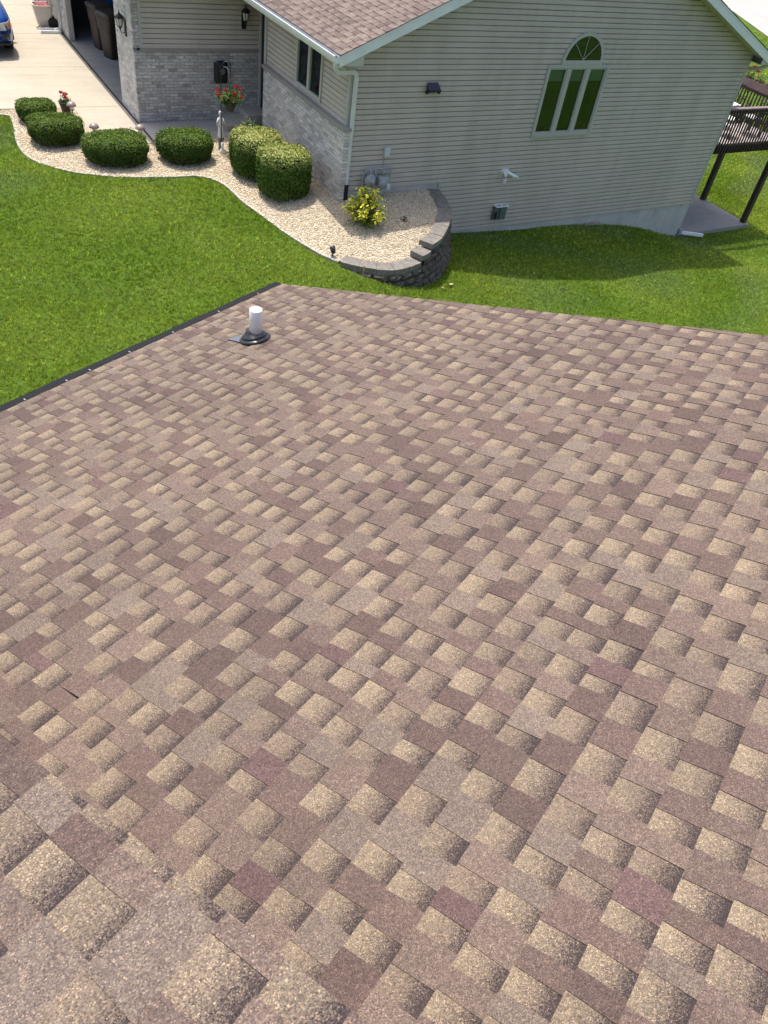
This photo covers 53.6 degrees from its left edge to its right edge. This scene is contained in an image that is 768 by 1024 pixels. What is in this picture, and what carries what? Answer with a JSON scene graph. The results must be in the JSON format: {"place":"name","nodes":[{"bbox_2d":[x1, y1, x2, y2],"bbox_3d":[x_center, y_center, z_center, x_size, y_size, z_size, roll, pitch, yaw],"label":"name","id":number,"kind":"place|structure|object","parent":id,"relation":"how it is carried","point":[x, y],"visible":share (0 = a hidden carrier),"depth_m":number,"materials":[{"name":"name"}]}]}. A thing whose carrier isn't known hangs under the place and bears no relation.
{"place":"outdoors","nodes":[
{"label":"outdoors","id":0,"kind":"place"},
{"bbox_2d":[0,0,151,142],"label":"driveway","id":1,"kind":"structure","parent":0,"point":[34,62],"depth_m":20.00,"materials":[{"name":"concrete"}]},
{"bbox_2d":[0,1,13,47],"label":"parked car","id":2,"kind":"object","parent":1,"relation":"on","point":[6,35],"visible":1,"depth_m":20.24,"materials":[{"name":"blue paint"}]},
{"bbox_2d":[30,0,58,27],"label":"yard cart","id":3,"kind":"object","parent":1,"relation":"on","point":[44,16],"visible":0.98,"depth_m":22.67,"materials":[{"name":"beige plastic"}]},
{"bbox_2d":[38,27,60,33],"bbox_3d":[-9.982,-14.378,22.711,0.580,0.075,0.340,-17,50,-26],"label":"splash block","id":4,"kind":"object","parent":1,"relation":"on","point":[46,31],"depth_m":22.64,"materials":[{"name":"white concrete"}]},
{"bbox_2d":[34,0,153,141],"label":"expansion joint","id":5,"kind":"object","parent":1,"relation":"in","point":[104,84],"visible":0.33,"depth_m":20.11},
{"bbox_2d":[139,120,232,140],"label":"walkway","id":6,"kind":"structure","parent":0,"point":[152,128],"depth_m":18.64,"materials":[{"name":"concrete"}]},
{"bbox_2d":[214,106,262,131],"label":"porch steps","id":7,"kind":"structure","parent":6,"relation":"on","point":[253,113],"depth_m":19.09,"materials":[{"name":"concrete"}]},
{"bbox_2d":[0,12,767,404],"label":"lawn","id":8,"kind":"structure","parent":0,"point":[626,304],"depth_m":15.18,"materials":[{"name":"green plant"}]},
{"bbox_2d":[0,113,338,263],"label":"garden edging","id":9,"kind":"object","parent":8,"relation":"on","point":[318,252],"visible":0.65,"depth_m":16.07,"materials":[{"name":"grey concrete"}]},
{"bbox_2d":[0,110,437,262],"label":"gravel bed","id":10,"kind":"object","parent":8,"relation":"on","point":[341,255],"visible":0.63,"depth_m":16.10,"materials":[{"name":"beige gravel"}]},
{"bbox_2d":[14,96,57,121],"bbox_3d":[-8.018,-9.277,17.553,0.926,0.482,0.788,-17,50,-26],"label":"yew shrub","id":11,"kind":"object","parent":10,"relation":"on","point":[25,106],"visible":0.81,"depth_m":17.34,"materials":[{"name":"green plant"}]},
{"bbox_2d":[24,111,84,146],"bbox_3d":[-7.255,-8.493,16.827,1.233,0.560,1.026,-17,50,-26],"label":"yew shrub","id":12,"kind":"object","parent":10,"relation":"on","point":[46,127],"visible":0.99,"depth_m":16.60,"materials":[{"name":"green plant"}]},
{"bbox_2d":[58,91,70,113],"bbox_3d":[-7.598,-9.749,18.111,0.340,0.486,0.344,-17,50,-26],"label":"flower pot","id":13,"kind":"object","parent":10,"relation":"on","point":[62,104],"visible":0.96,"depth_m":18.04,"materials":[{"name":"brown"}]},
{"bbox_2d":[66,101,75,112],"bbox_3d":[-7.425,-9.560,18.094,0.224,0.388,0.221,-17,50,-26],"label":"path lamp","id":14,"kind":"object","parent":10,"relation":"on","point":[71,104],"visible":0.91,"depth_m":17.96,"materials":[{"name":"white metal"}]},
{"bbox_2d":[89,123,98,129],"bbox_3d":[-6.589,-8.652,17.317,0.224,0.388,0.221,-17,50,-26],"label":"path lamp","id":15,"kind":"object","parent":10,"relation":"on","point":[93,126],"visible":0.62,"depth_m":17.17,"materials":[{"name":"white metal"}]},
{"bbox_2d":[79,127,150,168],"bbox_3d":[-5.792,-7.884,16.436,1.470,0.615,1.142,-17,50,-26],"label":"yew shrub","id":16,"kind":"object","parent":10,"relation":"on","point":[122,146],"visible":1,"depth_m":16.17,"materials":[{"name":"green plant"}]},
{"bbox_2d":[135,124,144,132],"bbox_3d":[-5.599,-8.708,17.482,0.224,0.388,0.221,-17,50,-26],"label":"path lamp","id":17,"kind":"object","parent":10,"relation":"on","point":[139,127],"visible":0.73,"depth_m":17.34,"materials":[{"name":"white metal"}]},
{"bbox_2d":[153,126,214,165],"bbox_3d":[-4.438,-8.210,17.000,1.324,0.616,1.076,-17,50,-26],"label":"yew shrub","id":18,"kind":"object","parent":10,"relation":"on","point":[187,144],"visible":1,"depth_m":16.73,"materials":[{"name":"green plant"}]},
{"bbox_2d":[216,111,224,150],"bbox_3d":[-3.794,-8.795,17.623,0.219,0.942,0.200,-17,50,-26],"label":"garden statue","id":19,"kind":"object","parent":10,"relation":"on","point":[219,130],"visible":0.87,"depth_m":17.55,"materials":[{"name":"stone"}]},
{"bbox_2d":[213,61,230,142],"bbox_3d":[-3.654,-9.118,17.217,0.401,1.940,0.046,-15,49,-25],"label":"shepherd hook","id":20,"kind":"object","parent":10,"relation":"on","point":[220,92],"visible":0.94,"depth_m":16.82,"materials":[{"name":"black metal"}]},
{"bbox_2d":[214,76,246,111],"bbox_3d":[-3.421,-9.374,17.034,0.670,0.741,0.746,33,48,22],"label":"hanging basket","id":21,"kind":"object","parent":20,"relation":"hanging from","point":[229,100],"visible":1,"depth_m":17.04,"materials":[{"name":"green plant"}]},
{"bbox_2d":[220,142,224,153],"bbox_3d":[-3.748,-8.440,17.645,0.140,0.280,0.143,-17,50,-26],"label":"garden ornament","id":22,"kind":"object","parent":10,"relation":"on","point":[222,150],"visible":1,"depth_m":17.63,"materials":[{"name":"white stone"}]},
{"bbox_2d":[235,116,262,127],"bbox_3d":[-3.136,-9.066,18.058,0.890,0.735,0.908,-17,50,-26],"label":"perennial plant","id":23,"kind":"object","parent":10,"relation":"on","point":[250,124],"visible":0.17,"depth_m":17.96,"materials":[{"name":"green plant"}]},
{"bbox_2d":[227,126,285,180],"bbox_3d":[-2.792,-7.941,16.777,1.216,0.938,1.183,-17,50,-26],"label":"boxwood shrub","id":24,"kind":"object","parent":10,"relation":"on","point":[244,142],"visible":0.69,"depth_m":16.43,"materials":[{"name":"green plant"}]},
{"bbox_2d":[255,141,313,202],"bbox_3d":[-2.102,-7.239,16.134,1.185,1.008,1.094,-17,50,-26],"label":"boxwood shrub","id":25,"kind":"object","parent":10,"relation":"on","point":[285,170],"visible":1,"depth_m":15.83,"materials":[{"name":"green plant"}]},
{"bbox_2d":[330,246,335,256],"bbox_3d":[-1.012,-5.118,14.961,0.110,0.258,0.150,-17,50,-26],"label":"garden spotlight","id":26,"kind":"object","parent":10,"relation":"on","point":[332,249],"visible":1,"depth_m":14.89,"materials":[{"name":"black metal"}]},
{"bbox_2d":[342,185,387,228],"bbox_3d":[-0.349,-6.305,15.598,0.944,0.860,1.024,-17,50,-26],"label":"spirea shrub","id":27,"kind":"object","parent":10,"relation":"on","point":[363,211],"visible":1,"depth_m":15.52,"materials":[{"name":"yellow plant"}]},
{"bbox_2d":[0,282,767,1023],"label":"shingled house","id":28,"kind":"structure","parent":8,"relation":"on","point":[372,658],"depth_m":3.06,"materials":[{"name":"brown asphalt"}]},
{"bbox_2d":[227,306,269,345],"bbox_3d":[-1.137,-1.600,6.562,0.273,0.382,0.346,-30,57,-34],"label":"vent pipe","id":29,"kind":"object","parent":28,"relation":"on","point":[254,334],"visible":1,"depth_m":6.51,"materials":[{"name":"white plastic"}]},
{"bbox_2d":[340,189,452,287],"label":"retaining wall","id":30,"kind":"structure","parent":8,"relation":"on","point":[430,263],"depth_m":15.40,"materials":[{"name":"stone"}]},
{"bbox_2d":[35,0,767,235],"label":"ranch house","id":31,"kind":"structure","parent":8,"relation":"on","point":[574,112],"depth_m":17.55,"materials":[{"name":"grey plastic"}]},
{"bbox_2d":[39,0,57,20],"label":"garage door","id":32,"kind":"structure","parent":31,"relation":"in","point":[54,12],"depth_m":23.20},
{"bbox_2d":[84,0,113,49],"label":"wheelie bin","id":33,"kind":"object","parent":31,"relation":"on","point":[91,6],"visible":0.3,"depth_m":21.55,"materials":[{"name":"brown plastic"}]},
{"bbox_2d":[94,8,118,59],"bbox_3d":[-7.618,-13.431,21.394,0.685,1.135,0.740,35,49,23],"label":"wheelie bin","id":34,"kind":"object","parent":31,"relation":"on","point":[106,22],"visible":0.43,"depth_m":21.11,"materials":[{"name":"brown plastic"}]},
{"bbox_2d":[114,9,126,36],"bbox_3d":[-6.016,-11.145,17.320,0.242,0.530,0.199,-17,50,-26],"label":"wall lantern","id":35,"kind":"object","parent":31,"relation":"attached to","point":[120,19],"depth_m":17.29,"materials":[{"name":"black metal"}]},
{"bbox_2d":[214,60,230,82],"bbox_3d":[-3.931,-10.680,18.474,0.358,0.480,0.236,-17,50,-26],"label":"hose holder","id":36,"kind":"object","parent":31,"relation":"attached to","point":[224,75],"visible":0.89,"depth_m":18.41,"materials":[{"name":"black plastic"}]},
{"bbox_2d":[241,5,249,28],"bbox_3d":[-3.262,-11.654,17.905,0.230,0.530,0.227,-17,50,-26],"label":"wall lantern","id":37,"kind":"object","parent":31,"relation":"attached to","point":[245,12],"depth_m":17.87,"materials":[{"name":"black metal"}]},
{"bbox_2d":[260,14,264,108],"bbox_3d":[-2.885,-11.012,18.571,0.040,2.220,0.470,-17,50,-26],"label":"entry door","id":38,"kind":"structure","parent":31,"relation":"in","point":[263,16],"depth_m":18.63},
{"bbox_2d":[295,38,328,112],"bbox_3d":[-1.341,-9.537,16.167,0.585,1.595,1.670,-17,50,-26],"label":"front window","id":39,"kind":"structure","parent":31,"relation":"in","point":[309,65],"depth_m":16.16,"materials":[{"name":"glass"}]},
{"bbox_2d":[361,166,391,189],"bbox_3d":[-0.139,-7.094,16.469,0.713,0.671,0.260,-17,50,-26],"label":"gas meter","id":40,"kind":"object","parent":31,"relation":"attached to","point":[382,181],"visible":0.99,"depth_m":16.37,"materials":[{"name":"grey metal"}]},
{"bbox_2d":[382,146,390,164],"bbox_3d":[0.049,-7.615,16.277,0.130,0.391,0.094,-17,50,-26],"label":"junction box","id":41,"kind":"object","parent":31,"relation":"attached to","point":[386,151],"visible":1,"depth_m":16.18,"materials":[{"name":"grey plastic"}]},
{"bbox_2d":[425,82,440,93],"bbox_3d":[1.018,-8.768,15.741,0.350,0.201,0.154,-17,50,-26],"label":"flood light","id":42,"kind":"object","parent":31,"relation":"attached to","point":[433,87],"visible":1,"depth_m":15.71,"materials":[{"name":"black plastic"}]},
{"bbox_2d":[490,203,508,219],"bbox_3d":[2.859,-7.420,18.808,0.370,0.360,0.150,-17,50,-26],"label":"disconnect box","id":43,"kind":"object","parent":31,"relation":"attached to","point":[498,212],"visible":1,"depth_m":18.76,"materials":[{"name":"white plastic"}]},
{"bbox_2d":[501,169,518,183],"bbox_3d":[2.993,-8.025,18.178,0.464,0.274,0.252,-17,50,-26],"label":"exhaust vent","id":44,"kind":"object","parent":31,"relation":"attached to","point":[506,172],"visible":1,"depth_m":18.09,"materials":[{"name":"white plastic"}]},
{"bbox_2d":[529,64,610,137],"bbox_3d":[4.247,-10.017,17.646,2.399,2.846,0.650,-17,50,-26],"label":"window","id":45,"kind":"structure","parent":31,"relation":"in","point":[570,97],"depth_m":17.72,"materials":[{"name":"plastic"}]},
{"bbox_2d":[561,32,603,64],"bbox_3d":[4.511,-10.358,16.992,1.210,0.645,0.060,-17,50,-26],"label":"arched window","id":46,"kind":"structure","parent":31,"relation":"in","point":[588,48],"depth_m":16.99,"materials":[{"name":"plastic"}]},
{"bbox_2d":[584,222,599,225],"bbox_3d":[5.678,-7.862,20.737,0.561,0.098,0.040,-17,50,-26],"label":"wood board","id":47,"kind":"object","parent":8,"relation":"on","point":[591,223],"visible":1,"depth_m":20.70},
{"bbox_2d":[676,195,748,235],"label":"patio","id":48,"kind":"structure","parent":0,"point":[704,216],"depth_m":24.25,"materials":[{"name":"concrete"}]},
{"bbox_2d":[676,228,703,236],"bbox_3d":[9.272,-8.471,23.028,0.942,0.233,0.146,-6,46,-17],"label":"drain spout","id":49,"kind":"object","parent":48,"relation":"on","point":[680,231],"visible":1,"depth_m":22.97,"materials":[{"name":"white plastic"}]},
{"bbox_2d":[700,84,767,222],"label":"raised deck","id":50,"kind":"structure","parent":48,"relation":"on","point":[740,140],"depth_m":21.95,"materials":[{"name":"brown wood"}]},
{"bbox_2d":[727,102,750,138],"bbox_3d":[10.019,-11.351,21.873,0.583,0.986,0.632,-31,57,-35],"label":"patio chair","id":51,"kind":"object","parent":50,"relation":"on","point":[749,104],"visible":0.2,"depth_m":21.66,"materials":[{"name":"black metal"}]},
{"bbox_2d":[741,101,767,136],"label":"patio chair","id":52,"kind":"object","parent":50,"relation":"on","point":[756,117],"visible":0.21,"depth_m":22.20,"materials":[{"name":"black metal"}]},
{"bbox_2d":[742,65,767,94],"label":"rail planter","id":53,"kind":"object","parent":50,"relation":"on","point":[750,81],"visible":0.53,"depth_m":22.88,"materials":[{"name":"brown wood"}]},
{"bbox_2d":[732,83,747,106],"bbox_3d":[10.623,-12.483,23.161,0.583,0.986,0.632,35,49,23],"label":"patio chair","id":54,"kind":"object","parent":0,"point":[736,105],"visible":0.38,"depth_m":23.09,"materials":[{"name":"black metal"}]},
{"bbox_2d":[723,0,767,35],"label":"road","id":55,"kind":"structure","parent":0,"point":[754,13],"depth_m":57.96,"materials":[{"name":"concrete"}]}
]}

